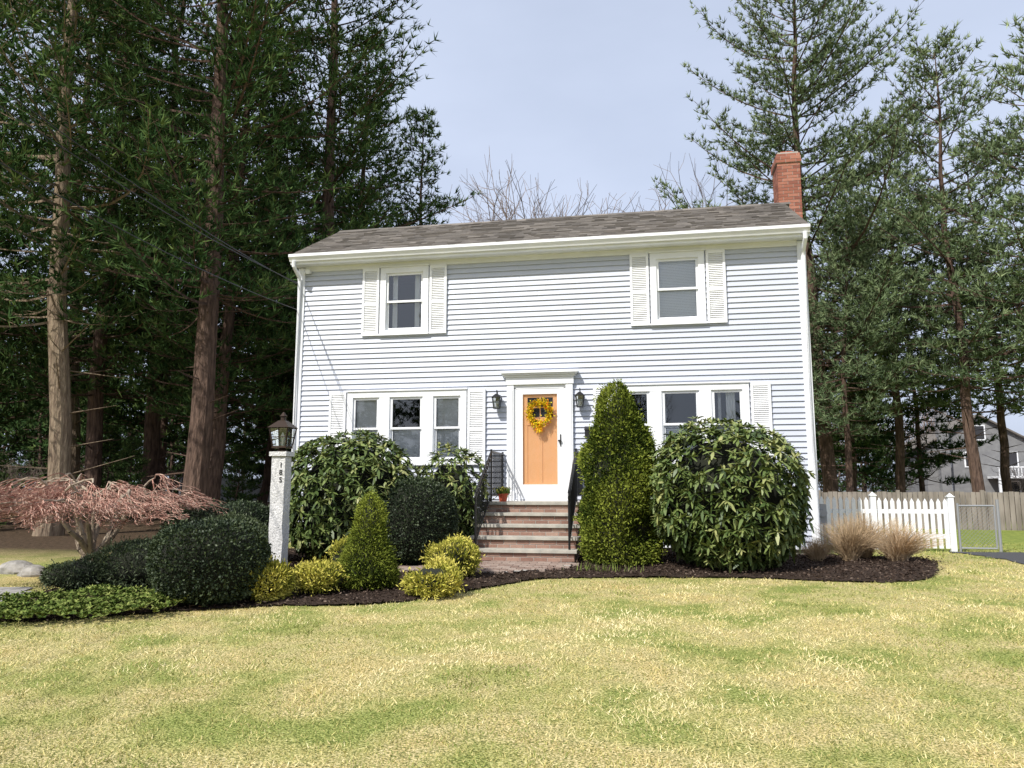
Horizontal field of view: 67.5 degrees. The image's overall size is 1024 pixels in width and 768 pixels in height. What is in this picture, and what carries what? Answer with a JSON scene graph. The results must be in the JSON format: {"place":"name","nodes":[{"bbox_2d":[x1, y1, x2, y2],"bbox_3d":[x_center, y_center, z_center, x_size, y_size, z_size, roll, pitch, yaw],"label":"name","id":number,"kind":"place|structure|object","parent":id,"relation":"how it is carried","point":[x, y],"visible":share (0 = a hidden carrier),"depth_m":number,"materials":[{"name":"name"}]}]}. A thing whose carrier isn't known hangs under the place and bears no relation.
{"place":"outdoors","nodes":[
{"label":"outdoors","id":0,"kind":"place"},
{"bbox_2d":[0,587,30,600],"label":"path","id":1,"kind":"structure","parent":0,"point":[11,589],"depth_m":9.73,"materials":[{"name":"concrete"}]},
{"bbox_2d":[0,491,1023,767],"bbox_3d":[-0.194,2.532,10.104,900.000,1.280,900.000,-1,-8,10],"label":"ground","id":2,"kind":"structure","parent":0,"point":[18,543],"depth_m":5.66,"materials":[{"name":"green plant"}]},
{"bbox_2d":[0,560,32,574],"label":"rock","id":3,"kind":"object","parent":2,"relation":"on","point":[13,567],"visible":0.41,"depth_m":11.13,"materials":[{"name":"grey stone"}]},
{"bbox_2d":[17,564,44,576],"bbox_3d":[-6.890,2.728,11.010,0.454,0.266,0.386,-1,-8,10],"label":"rock","id":4,"kind":"object","parent":2,"relation":"on","point":[33,570],"visible":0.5,"depth_m":10.88,"materials":[{"name":"grey stone"}]},
{"bbox_2d":[0,89,96,450],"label":"pine tree","id":5,"kind":"object","parent":2,"relation":"on","point":[18,413],"visible":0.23,"depth_m":28.58,"materials":[{"name":"green plant"}]},
{"bbox_2d":[0,0,119,395],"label":"pine tree","id":6,"kind":"object","parent":2,"relation":"on","point":[6,26],"visible":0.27,"depth_m":23.50,"materials":[{"name":"green plant"}]},
{"bbox_2d":[0,0,179,488],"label":"pine tree","id":7,"kind":"object","parent":2,"relation":"on","point":[76,451],"visible":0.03,"depth_m":29.43,"materials":[{"name":"green plant"}]},
{"bbox_2d":[0,473,226,559],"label":"weeping maple","id":8,"kind":"object","parent":2,"relation":"on","point":[53,499],"visible":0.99,"depth_m":10.21,"materials":[{"name":"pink plant"}]},
{"bbox_2d":[0,0,229,522],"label":"pine tree","id":9,"kind":"object","parent":2,"relation":"on","point":[98,389],"visible":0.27,"depth_m":24.09,"materials":[{"name":"green plant"}]},
{"bbox_2d":[0,0,254,535],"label":"pine tree","id":10,"kind":"object","parent":2,"relation":"on","point":[56,287],"visible":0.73,"depth_m":18.81,"materials":[{"name":"green plant"}]},
{"bbox_2d":[20,0,277,515],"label":"pine tree","id":11,"kind":"object","parent":2,"relation":"on","point":[152,432],"visible":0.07,"depth_m":26.84,"materials":[{"name":"green plant"}]},
{"bbox_2d":[34,97,270,491],"bbox_3d":[-14.252,-3.638,31.674,9.358,17.805,8.317,0,-8,3],"label":"pine tree","id":12,"kind":"object","parent":2,"relation":"on","point":[130,419],"visible":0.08,"depth_m":30.76,"materials":[{"name":"green plant"}]},
{"bbox_2d":[1,0,384,509],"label":"pine tree","id":13,"kind":"object","parent":2,"relation":"on","point":[211,210],"visible":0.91,"depth_m":19.10,"materials":[{"name":"green plant"}]},
{"bbox_2d":[87,0,326,502],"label":"pine tree","id":14,"kind":"object","parent":2,"relation":"on","point":[226,368],"visible":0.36,"depth_m":22.72,"materials":[{"name":"green plant"}]},
{"bbox_2d":[92,0,338,458],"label":"pine tree","id":15,"kind":"object","parent":2,"relation":"on","point":[261,391],"visible":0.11,"depth_m":26.30,"materials":[{"name":"green plant"}]},
{"bbox_2d":[179,477,269,501],"bbox_3d":[-9.591,4.940,33.976,10.982,1.689,0.142,-1,-8,7],"label":"grey board fence","id":16,"kind":"object","parent":2,"relation":"on","point":[233,485],"visible":0.03,"depth_m":34.34,"materials":[{"name":"grey wood"}]},
{"bbox_2d":[169,115,345,506],"bbox_3d":[-9.809,-3.321,31.273,7.956,17.031,8.951,4,-9,-29],"label":"pine tree","id":17,"kind":"object","parent":2,"relation":"on","point":[265,485],"visible":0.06,"depth_m":30.14,"materials":[{"name":"green plant"}]},
{"bbox_2d":[190,0,484,361],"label":"pine tree","id":18,"kind":"object","parent":2,"relation":"on","point":[363,147],"visible":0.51,"depth_m":24.34,"materials":[{"name":"green plant"}]},
{"bbox_2d":[285,186,392,415],"bbox_3d":[-5.465,-1.273,27.963,5.786,12.386,6.510,3,-8,-21],"label":"pine tree","id":19,"kind":"object","parent":2,"relation":"on","point":[340,219],"visible":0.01,"depth_m":28.09,"materials":[{"name":"green plant"}]},
{"bbox_2d":[282,13,448,391],"bbox_3d":[-5.903,-5.089,31.120,7.394,20.406,7.830,5,-10,-34],"label":"pine tree","id":20,"kind":"object","parent":2,"relation":"on","point":[387,156],"visible":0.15,"depth_m":30.96,"materials":[{"name":"green plant"}]},
{"bbox_2d":[383,103,460,227],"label":"pine tree","id":21,"kind":"object","parent":2,"relation":"on","point":[423,118],"visible":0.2,"depth_m":31.95,"materials":[{"name":"green plant"}]},
{"bbox_2d":[0,547,948,622],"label":"mulch bed","id":22,"kind":"object","parent":2,"relation":"on","point":[360,594],"visible":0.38,"depth_m":10.31,"materials":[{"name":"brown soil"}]},
{"bbox_2d":[38,548,117,590],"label":"spreading yew bush","id":23,"kind":"object","parent":22,"relation":"on","point":[73,575],"visible":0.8,"depth_m":9.34,"materials":[{"name":"green plant"}]},
{"bbox_2d":[0,583,188,620],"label":"ground cover plants","id":24,"kind":"object","parent":22,"relation":"on","point":[11,604],"visible":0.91,"depth_m":8.06,"materials":[{"name":"green plant"}]},
{"bbox_2d":[92,534,162,589],"bbox_3d":[-4.660,2.334,9.936,1.489,0.792,1.524,-1,-8,10],"label":"spreading yew bush","id":25,"kind":"object","parent":22,"relation":"on","point":[126,561],"visible":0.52,"depth_m":9.45,"materials":[{"name":"green plant"}]},
{"bbox_2d":[144,517,275,606],"bbox_3d":[-3.407,2.016,8.699,1.419,1.024,1.385,-1,-8,10],"label":"boxwood bush","id":26,"kind":"object","parent":22,"relation":"on","point":[209,562],"visible":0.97,"depth_m":8.29,"materials":[{"name":"green plant"}]},
{"bbox_2d":[156,498,269,533],"bbox_3d":[-4.464,2.298,11.807,1.705,1.124,1.769,-1,-8,10],"label":"boxwood bush","id":27,"kind":"object","parent":22,"relation":"on","point":[258,511],"visible":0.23,"depth_m":11.45,"materials":[{"name":"green plant"}]},
{"bbox_2d":[173,509,268,540],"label":"spreading yew bush","id":28,"kind":"object","parent":22,"relation":"on","point":[262,526],"visible":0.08,"depth_m":10.55,"materials":[{"name":"green plant"}]},
{"bbox_2d":[248,554,299,603],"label":"golden shrub","id":29,"kind":"object","parent":22,"relation":"on","point":[279,580],"visible":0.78,"depth_m":8.63,"materials":[{"name":"yellow plant"}]},
{"bbox_2d":[268,412,297,564],"bbox_3d":[-3.169,1.562,10.481,0.310,2.365,0.310,-1,-8,10],"label":"lamp post","id":30,"kind":"object","parent":22,"relation":"on","point":[280,488],"visible":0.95,"depth_m":10.43,"materials":[{"name":"wood"}]},
{"bbox_2d":[293,555,349,595],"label":"golden shrub","id":31,"kind":"object","parent":22,"relation":"on","point":[315,575],"visible":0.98,"depth_m":8.98,"materials":[{"name":"yellow plant"}]},
{"bbox_2d":[325,535,347,561],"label":"golden shrub","id":32,"kind":"object","parent":22,"relation":"on","point":[336,550],"visible":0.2,"depth_m":10.18,"materials":[{"name":"yellow plant"}]},
{"bbox_2d":[288,428,420,562],"bbox_3d":[-2.616,1.838,12.487,2.353,2.253,2.359,-1,-8,10],"label":"rhododendron bush","id":33,"kind":"object","parent":22,"relation":"on","point":[334,483],"visible":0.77,"depth_m":11.77,"materials":[{"name":"green plant"}]},
{"bbox_2d":[334,488,401,590],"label":"dwarf spruce","id":34,"kind":"object","parent":22,"relation":"on","point":[371,563],"visible":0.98,"depth_m":9.33,"materials":[{"name":"green plant"}]},
{"bbox_2d":[382,475,460,564],"bbox_3d":[-1.472,2.095,11.770,1.376,1.414,1.440,-1,-8,10],"label":"boxwood bush","id":35,"kind":"object","parent":22,"relation":"on","point":[421,510],"visible":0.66,"depth_m":11.34,"materials":[{"name":"green plant"}]},
{"bbox_2d":[395,551,466,600],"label":"golden shrub","id":36,"kind":"object","parent":22,"relation":"on","point":[431,578],"visible":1,"depth_m":8.88,"materials":[{"name":"yellow plant"}]},
{"bbox_2d":[413,442,490,540],"bbox_3d":[-1.032,1.968,12.871,1.413,1.985,1.307,-1,-8,10],"label":"rhododendron bush","id":37,"kind":"object","parent":22,"relation":"on","point":[455,478],"visible":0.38,"depth_m":12.59,"materials":[{"name":"green plant"}]},
{"bbox_2d":[419,532,485,577],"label":"golden shrub","id":38,"kind":"object","parent":22,"relation":"on","point":[464,552],"visible":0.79,"depth_m":10.20,"materials":[{"name":"yellow plant"}]},
{"bbox_2d":[577,562,643,572],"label":"bulb sprouts","id":39,"kind":"object","parent":22,"relation":"on","point":[613,567],"visible":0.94,"depth_m":10.82,"materials":[{"name":"green plant"}]},
{"bbox_2d":[572,378,668,566],"bbox_3d":[1.690,1.327,11.932,1.485,2.869,1.588,3,-9,-24],"label":"arborvitae bush","id":40,"kind":"object","parent":22,"relation":"on","point":[614,518],"visible":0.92,"depth_m":11.47,"materials":[{"name":"green plant"}]},
{"bbox_2d":[647,416,816,573],"bbox_3d":[3.165,1.636,11.385,2.500,2.304,2.495,-1,-8,10],"label":"rhododendron bush","id":41,"kind":"object","parent":22,"relation":"on","point":[731,501],"visible":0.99,"depth_m":10.63,"materials":[{"name":"green plant"}]},
{"bbox_2d":[797,535,837,560],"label":"ornamental grass","id":42,"kind":"object","parent":22,"relation":"on","point":[817,551],"depth_m":11.83,"materials":[{"name":"beige plant"}]},
{"bbox_2d":[809,513,890,560],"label":"ornamental grass","id":43,"kind":"object","parent":22,"relation":"on","point":[851,546],"depth_m":11.81,"materials":[{"name":"beige plant"}]},
{"bbox_2d":[826,510,900,558],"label":"ornamental grass","id":44,"kind":"object","parent":22,"relation":"on","point":[868,554],"depth_m":12.21,"materials":[{"name":"beige plant"}]},
{"bbox_2d":[858,516,953,561],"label":"ornamental grass","id":45,"kind":"object","parent":22,"relation":"on","point":[899,547],"depth_m":11.74,"materials":[{"name":"beige plant"}]},
{"bbox_2d":[0,274,953,505],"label":"distant trees","id":46,"kind":"object","parent":2,"relation":"on","point":[35,427],"visible":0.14,"depth_m":40.11,"materials":[{"name":"plant"}]},
{"bbox_2d":[397,560,578,573],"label":"brick walkway","id":47,"kind":"structure","parent":2,"relation":"on","point":[493,566],"depth_m":11.15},
{"bbox_2d":[436,154,579,222],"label":"bare tree","id":48,"kind":"object","parent":2,"relation":"on","point":[490,219],"visible":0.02,"depth_m":36.82,"materials":[{"name":"brown plant"}]},
{"bbox_2d":[0,424,1023,527],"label":"understory thicket","id":49,"kind":"object","parent":2,"relation":"on","point":[243,458],"visible":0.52,"depth_m":26.08,"materials":[{"name":"plant"}]},
{"bbox_2d":[469,501,581,562],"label":"front steps","id":50,"kind":"structure","parent":2,"relation":"on","point":[523,530],"depth_m":12.31,"materials":[{"name":"brick"}]},
{"bbox_2d":[474,449,503,545],"bbox_3d":[-0.377,1.919,13.098,0.040,1.614,2.295,-1,-8,10],"label":"step railing","id":51,"kind":"object","parent":50,"relation":"on","point":[481,516],"visible":0.89,"depth_m":12.95,"materials":[{"name":"black metal"}]},
{"bbox_2d":[493,486,510,501],"bbox_3d":[-0.177,1.908,13.338,0.329,0.272,0.353,-1,-8,10],"label":"flower pot","id":52,"kind":"object","parent":50,"relation":"on","point":[503,493],"visible":1,"depth_m":13.25,"materials":[{"name":"orange ceramic"}]},
{"bbox_2d":[568,448,582,549],"bbox_3d":[1.069,1.882,12.835,0.040,1.614,2.295,-1,-8,10],"label":"step railing","id":53,"kind":"object","parent":50,"relation":"on","point":[575,487],"visible":0.87,"depth_m":12.37,"materials":[{"name":"black metal"}]},
{"bbox_2d":[460,148,639,220],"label":"bare tree","id":54,"kind":"object","parent":2,"relation":"on","point":[524,215],"visible":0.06,"depth_m":37.05,"materials":[{"name":"brown plant"}]},
{"bbox_2d":[310,543,810,553],"bbox_3d":[1.071,3.772,17.139,9.670,0.820,6.440,-1,-8,10],"label":"foundation","id":55,"kind":"object","parent":2,"relation":"on","point":[802,552],"depth_m":13.24,"materials":[{"name":"concrete"}]},
{"bbox_2d":[356,259,739,475],"bbox_3d":[1.071,0.662,17.569,9.670,5.460,6.300,-1,-8,10],"label":"interior","id":56,"kind":"object","parent":55,"relation":"on","point":[680,408],"visible":0.12,"depth_m":16.03,"materials":[{"name":"grey"}]},
{"bbox_2d":[298,240,811,546],"bbox_3d":[1.071,-0.002,17.661,9.786,6.800,6.556,-1,-8,10],"label":"siding","id":57,"kind":"object","parent":55,"relation":"on","point":[504,316],"visible":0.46,"depth_m":14.49,"materials":[{"name":"plastic"}]},
{"bbox_2d":[0,87,297,309],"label":"utility wires","id":58,"kind":"object","parent":57,"relation":"attached to","point":[133,193],"visible":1,"depth_m":10.80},
{"bbox_2d":[492,390,501,408],"bbox_3d":[-0.282,0.289,14.402,0.180,0.361,0.220,-1,-8,10],"label":"wall lantern","id":59,"kind":"object","parent":57,"relation":"attached to","point":[497,396],"depth_m":14.38,"materials":[{"name":"black metal"}]},
{"bbox_2d":[500,369,578,500],"bbox_3d":[0.521,0.968,14.252,1.460,2.415,0.320,-1,-8,10],"label":"front door","id":60,"kind":"structure","parent":57,"relation":"attached to","point":[539,466],"depth_m":14.25,"materials":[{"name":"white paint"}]},
{"bbox_2d":[525,398,554,432],"bbox_3d":[0.513,0.582,14.238,0.602,0.685,0.156,-1,-8,10],"label":"wreath","id":61,"kind":"object","parent":60,"relation":"attached to","point":[539,424],"depth_m":14.23,"materials":[{"name":"yellow plant"}]},
{"bbox_2d":[328,248,773,464],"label":"windows and shutters","id":62,"kind":"structure","parent":57,"relation":"attached to","point":[448,414],"depth_m":14.49,"materials":[{"name":"white paint"}]},
{"bbox_2d":[392,275,735,428],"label":"curtains","id":63,"kind":"object","parent":62,"relation":"attached to","point":[730,406],"visible":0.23,"depth_m":15.19,"materials":[{"name":"white fabric"}]},
{"bbox_2d":[293,202,808,283],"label":"roof","id":64,"kind":"structure","parent":57,"relation":"on","point":[733,216],"depth_m":15.65,"materials":[{"name":"grey"}]},
{"bbox_2d":[288,224,824,550],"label":"trim","id":65,"kind":"structure","parent":57,"relation":"attached to","point":[708,239],"depth_m":14.35,"materials":[{"name":"white paint"}]},
{"bbox_2d":[300,269,311,274],"bbox_3d":[-4.164,-2.255,15.496,0.199,0.104,0.131,-1,-8,10],"label":"floodlight","id":66,"kind":"object","parent":65,"relation":"attached to","point":[306,271],"visible":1,"depth_m":15.45,"materials":[{"name":"white paint"}]},
{"bbox_2d":[575,388,584,407],"bbox_3d":[1.252,0.251,14.123,0.180,0.361,0.220,-1,-8,10],"label":"wall lantern","id":67,"kind":"object","parent":57,"relation":"attached to","point":[580,395],"depth_m":14.09,"materials":[{"name":"black metal"}]},
{"bbox_2d":[584,426,592,436],"bbox_3d":[1.487,0.871,14.040,0.320,0.200,0.110,-1,-8,10],"label":"mailbox","id":68,"kind":"object","parent":57,"relation":"attached to","point":[586,428],"visible":0.31,"depth_m":14.01,"materials":[{"name":"black metal"}]},
{"bbox_2d":[634,145,749,210],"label":"bare tree","id":69,"kind":"object","parent":2,"relation":"on","point":[694,169],"visible":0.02,"depth_m":37.39,"materials":[{"name":"brown plant"}]},
{"bbox_2d":[771,151,802,217],"bbox_3d":[6.026,-0.787,16.364,0.560,8.640,0.750,-1,-8,10],"label":"chimney","id":70,"kind":"object","parent":2,"relation":"on","point":[785,171],"visible":0.13,"depth_m":16.55,"materials":[{"name":"red brick"}]},
{"bbox_2d":[651,0,989,513],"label":"pine tree","id":71,"kind":"object","parent":2,"relation":"on","point":[856,148],"visible":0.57,"depth_m":28.20,"materials":[{"name":"green plant"}]},
{"bbox_2d":[819,504,826,541],"bbox_3d":[5.508,2.563,13.610,0.140,0.850,0.300,-1,-8,10],"label":"gas meter","id":72,"kind":"object","parent":2,"relation":"on","point":[823,513],"visible":0.61,"depth_m":13.52,"materials":[{"name":"grey metal"}]},
{"bbox_2d":[812,293,877,480],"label":"pine tree","id":73,"kind":"object","parent":2,"relation":"on","point":[835,454],"visible":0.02,"depth_m":33.70,"materials":[{"name":"green plant"}]},
{"bbox_2d":[806,187,942,497],"bbox_3d":[10.927,-0.985,26.186,6.000,11.813,6.121,4,-9,-29],"label":"pine tree","id":74,"kind":"object","parent":2,"relation":"on","point":[846,430],"visible":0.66,"depth_m":25.75,"materials":[{"name":"green plant"}]},
{"bbox_2d":[810,213,943,501],"bbox_3d":[14.469,-0.976,33.565,6.509,13.935,7.324,0,-8,-1],"label":"pine tree","id":75,"kind":"object","parent":2,"relation":"on","point":[856,455],"visible":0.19,"depth_m":32.32,"materials":[{"name":"green plant"}]},
{"bbox_2d":[819,492,957,551],"bbox_3d":[7.046,2.646,14.905,2.890,1.170,0.130,-1,-8,10],"label":"picket fence","id":76,"kind":"object","parent":2,"relation":"on","point":[947,511],"visible":0.6,"depth_m":14.81,"materials":[{"name":"white paint"}]},
{"bbox_2d":[810,109,999,515],"bbox_3d":[15.381,-2.886,30.293,7.692,16.841,7.747,0,-8,0],"label":"pine tree","id":77,"kind":"object","parent":2,"relation":"on","point":[900,483],"visible":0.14,"depth_m":29.62,"materials":[{"name":"green plant"}]},
{"bbox_2d":[810,20,1023,516],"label":"pine tree","id":78,"kind":"object","parent":2,"relation":"on","point":[944,249],"visible":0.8,"depth_m":25.92,"materials":[{"name":"green plant"}]},
{"bbox_2d":[819,490,1023,530],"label":"wooden fence","id":79,"kind":"object","parent":2,"relation":"on","point":[981,497],"visible":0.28,"depth_m":23.10,"materials":[{"name":"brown wood"}]},
{"bbox_2d":[852,252,998,516],"bbox_3d":[18.356,-0.059,34.672,5.786,12.386,6.510,3,-8,-21],"label":"pine tree","id":80,"kind":"object","parent":2,"relation":"on","point":[908,412],"visible":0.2,"depth_m":33.81,"materials":[{"name":"green plant"}]},
{"bbox_2d":[934,412,952,493],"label":"chimney","id":81,"kind":"object","parent":2,"relation":"on","point":[943,471],"depth_m":68.15,"materials":[{"name":"grey"}]},
{"bbox_2d":[877,12,1023,409],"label":"pine tree","id":82,"kind":"object","parent":2,"relation":"on","point":[1003,227],"visible":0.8,"depth_m":25.25,"materials":[{"name":"green plant"}]},
{"bbox_2d":[900,128,1023,516],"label":"pine tree","id":83,"kind":"object","parent":2,"relation":"on","point":[1004,461],"visible":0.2,"depth_m":30.06,"materials":[{"name":"green plant"}]},
{"bbox_2d":[905,417,1023,502],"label":"neighboring house","id":84,"kind":"structure","parent":2,"relation":"on","point":[960,468],"depth_m":68.45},
{"bbox_2d":[905,414,1023,449],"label":"roof","id":85,"kind":"structure","parent":84,"relation":"on","point":[930,437],"depth_m":70.27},
{"bbox_2d":[950,425,1023,494],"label":"white trim and deck","id":86,"kind":"structure","parent":84,"relation":"attached to","point":[1013,458],"depth_m":67.85,"materials":[{"name":"paint"}]},
{"bbox_2d":[956,499,1002,551],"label":"chain link gate","id":87,"kind":"structure","parent":2,"relation":"on","point":[997,526],"depth_m":14.58,"materials":[{"name":"grey metal"}]},
{"bbox_2d":[990,142,1023,381],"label":"pine tree","id":88,"kind":"object","parent":2,"relation":"on","point":[1022,220],"visible":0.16,"depth_m":28.44,"materials":[{"name":"green plant"}]},
{"bbox_2d":[0,0,1023,491],"label":"sky","id":89,"kind":"structure","parent":0,"point":[563,92],"materials":[{"name":"blue"}]},
{"bbox_2d":[949,551,1023,563],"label":"driveway","id":90,"kind":"structure","parent":0,"point":[1018,557],"depth_m":13.11,"materials":[{"name":"grey asphalt"}]}
]}

